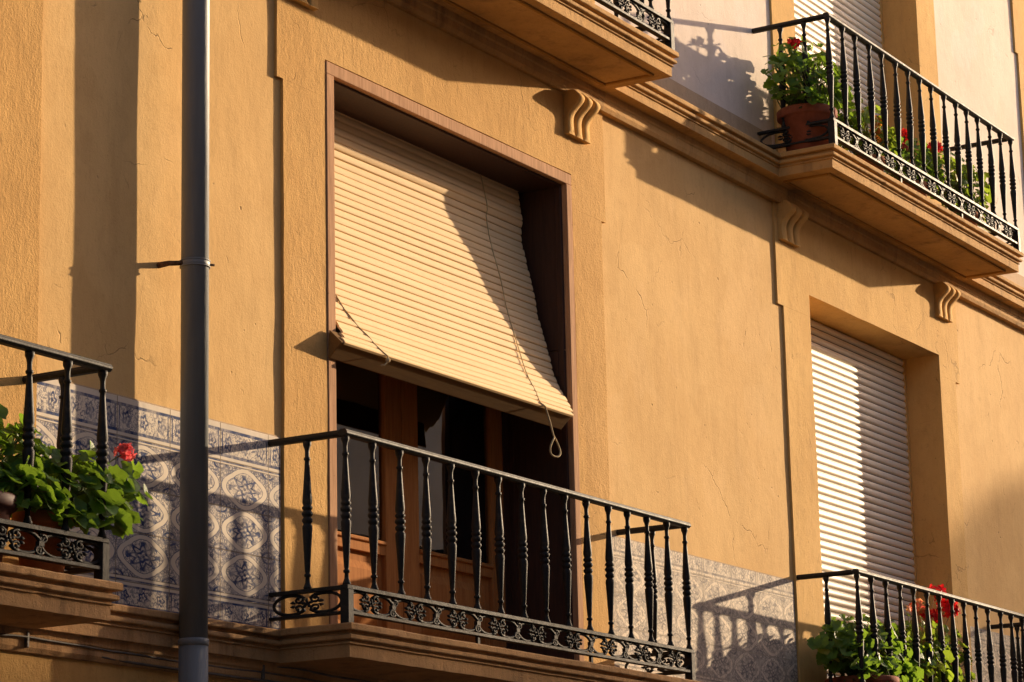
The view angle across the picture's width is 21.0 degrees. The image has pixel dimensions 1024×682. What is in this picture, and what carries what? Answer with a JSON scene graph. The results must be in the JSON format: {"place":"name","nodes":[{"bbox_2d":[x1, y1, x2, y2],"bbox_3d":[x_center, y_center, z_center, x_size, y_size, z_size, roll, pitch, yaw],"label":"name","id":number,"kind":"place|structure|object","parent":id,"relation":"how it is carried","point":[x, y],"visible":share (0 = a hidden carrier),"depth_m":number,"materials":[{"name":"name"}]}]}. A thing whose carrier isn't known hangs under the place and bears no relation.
{"place":"outdoors","nodes":[
{"label":"outdoors","id":0,"kind":"place"},
{"label":"ground","id":1,"kind":"structure","parent":0,"visible":0},
{"bbox_2d":[0,0,1023,681],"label":"apartment building","id":2,"kind":"structure","parent":1,"relation":"on","point":[778,372],"depth_m":16.03,"materials":[{"name":"paint"}]},
{"bbox_2d":[24,632,28,647],"bbox_3d":[-2.059,1.260,11.622,0.056,0.068,0.016,-9,-15,30],"label":"cable clip","id":3,"kind":"object","parent":2,"relation":"attached to","point":[26,642],"visible":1,"depth_m":11.60,"materials":[{"name":"grey metal"}]},
{"bbox_2d":[0,404,71,561],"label":"potted geranium","id":4,"kind":"object","parent":2,"relation":"on","point":[15,471],"visible":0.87,"depth_m":11.12,"materials":[{"name":"green plant"}]},
{"bbox_2d":[0,334,112,580],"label":"balcony railing","id":5,"kind":"object","parent":2,"relation":"on","point":[98,565],"visible":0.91,"depth_m":11.33,"materials":[{"name":"black metal"}]},
{"bbox_2d":[10,440,152,572],"bbox_3d":[-1.793,0.707,11.576,0.385,0.646,0.881,-9,-15,30],"label":"potted geranium","id":6,"kind":"object","parent":2,"relation":"on","point":[87,507],"visible":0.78,"depth_m":11.46,"materials":[{"name":"plant"}]},
{"bbox_2d":[0,633,324,681],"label":"cable","id":7,"kind":"object","parent":2,"relation":"attached to","point":[96,648],"visible":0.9,"depth_m":12.21,"materials":[{"name":"black rubber"}]},
{"bbox_2d":[1,633,370,681],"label":"cable","id":8,"kind":"object","parent":2,"relation":"attached to","point":[329,675],"visible":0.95,"depth_m":13.43,"materials":[{"name":"black rubber"}]},
{"bbox_2d":[157,0,214,681],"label":"drainpipe","id":9,"kind":"object","parent":2,"relation":"attached to","point":[193,264],"visible":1,"depth_m":12.66,"materials":[{"name":"metal"}]},
{"bbox_2d":[102,656,282,681],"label":"cable","id":10,"kind":"object","parent":2,"relation":"attached to","point":[209,673],"visible":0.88,"depth_m":12.67,"materials":[{"name":"black rubber"}]},
{"bbox_2d":[261,665,264,678],"bbox_3d":[-1.193,1.565,13.041,0.056,0.068,0.016,-9,-15,30],"label":"cable clip","id":11,"kind":"object","parent":2,"relation":"attached to","point":[263,673],"visible":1,"depth_m":13.02,"materials":[{"name":"grey metal"}]},
{"bbox_2d":[335,150,402,629],"bbox_3d":[-0.949,0.256,14.686,0.062,2.865,1.250,-9,-15,30],"label":"balcony door","id":12,"kind":"structure","parent":2,"relation":"in","point":[367,402],"depth_m":14.86,"materials":[{"name":"brown wood"}]},
{"bbox_2d":[328,110,573,457],"bbox_3d":[-0.403,-0.327,15.095,0.430,1.738,2.452,-9,-15,30],"label":"roller blind","id":13,"kind":"object","parent":2,"relation":"attached to","point":[435,293],"visible":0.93,"depth_m":15.19,"materials":[{"name":"beige plastic"}]},
{"bbox_2d":[398,176,505,647],"bbox_3d":[-0.349,0.468,15.670,0.062,2.865,1.078,-9,-15,30],"label":"balcony door","id":14,"kind":"structure","parent":2,"relation":"in","point":[431,420],"depth_m":15.55,"materials":[{"name":"brown wood"}]},
{"bbox_2d":[325,61,584,660],"bbox_3d":[-0.459,0.288,15.072,0.443,3.025,2.556,-9,-15,30],"label":"window frame","id":15,"kind":"structure","parent":2,"relation":"in","point":[544,190],"depth_m":15.92,"materials":[{"name":"brown wood"}]},
{"bbox_2d":[268,428,695,679],"bbox_3d":[-0.086,1.227,14.647,0.534,0.936,3.577,-9,-15,30],"label":"balcony railing","id":16,"kind":"object","parent":2,"relation":"on","point":[348,612],"visible":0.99,"depth_m":14.21,"materials":[{"name":"black metal"}]},
{"bbox_2d":[594,0,674,49],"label":"balcony railing","id":17,"kind":"object","parent":2,"relation":"on","point":[654,28],"visible":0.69,"depth_m":16.36,"materials":[{"name":"black metal"}]},
{"bbox_2d":[760,36,864,151],"bbox_3d":[2.073,-1.651,18.972,0.527,0.864,1.313,-9,-15,30],"label":"potted geranium","id":18,"kind":"object","parent":2,"relation":"on","point":[797,113],"visible":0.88,"depth_m":18.67,"materials":[{"name":"plant"}]},
{"bbox_2d":[807,614,925,681],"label":"potted geranium","id":19,"kind":"object","parent":2,"relation":"on","point":[840,650],"visible":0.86,"depth_m":18.19,"materials":[{"name":"plant"}]},
{"bbox_2d":[837,103,897,170],"bbox_3d":[2.510,-1.385,19.652,0.410,0.631,0.925,-9,-15,30],"label":"potted geranium","id":20,"kind":"object","parent":2,"relation":"on","point":[878,135],"visible":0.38,"depth_m":19.62,"materials":[{"name":"plant"}]},
{"bbox_2d":[752,12,1020,251],"bbox_3d":[2.777,-1.417,20.206,0.644,0.936,3.499,-9,-15,30],"label":"balcony railing","id":21,"kind":"object","parent":2,"relation":"on","point":[911,170],"visible":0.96,"depth_m":19.75,"materials":[{"name":"black metal"}]},
{"bbox_2d":[876,128,943,197],"bbox_3d":[2.906,-1.249,20.332,0.382,0.651,1.120,-9,-15,30],"label":"potted geranium","id":22,"kind":"object","parent":2,"relation":"on","point":[917,159],"visible":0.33,"depth_m":20.26,"materials":[{"name":"plant"}]},
{"bbox_2d":[796,569,1023,681],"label":"balcony railing","id":23,"kind":"object","parent":2,"relation":"on","point":[1017,662],"visible":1,"depth_m":19.23,"materials":[{"name":"black metal"}]},
{"bbox_2d":[878,584,975,681],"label":"potted geranium","id":24,"kind":"object","parent":2,"relation":"on","point":[936,664],"visible":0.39,"depth_m":19.34,"materials":[{"name":"plant"}]},
{"bbox_2d":[927,148,991,231],"bbox_3d":[3.352,-1.109,21.069,0.416,0.687,1.186,-9,-15,30],"label":"potted geranium","id":25,"kind":"object","parent":2,"relation":"on","point":[954,182],"visible":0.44,"depth_m":21.10,"materials":[{"name":"plant"}]}
]}

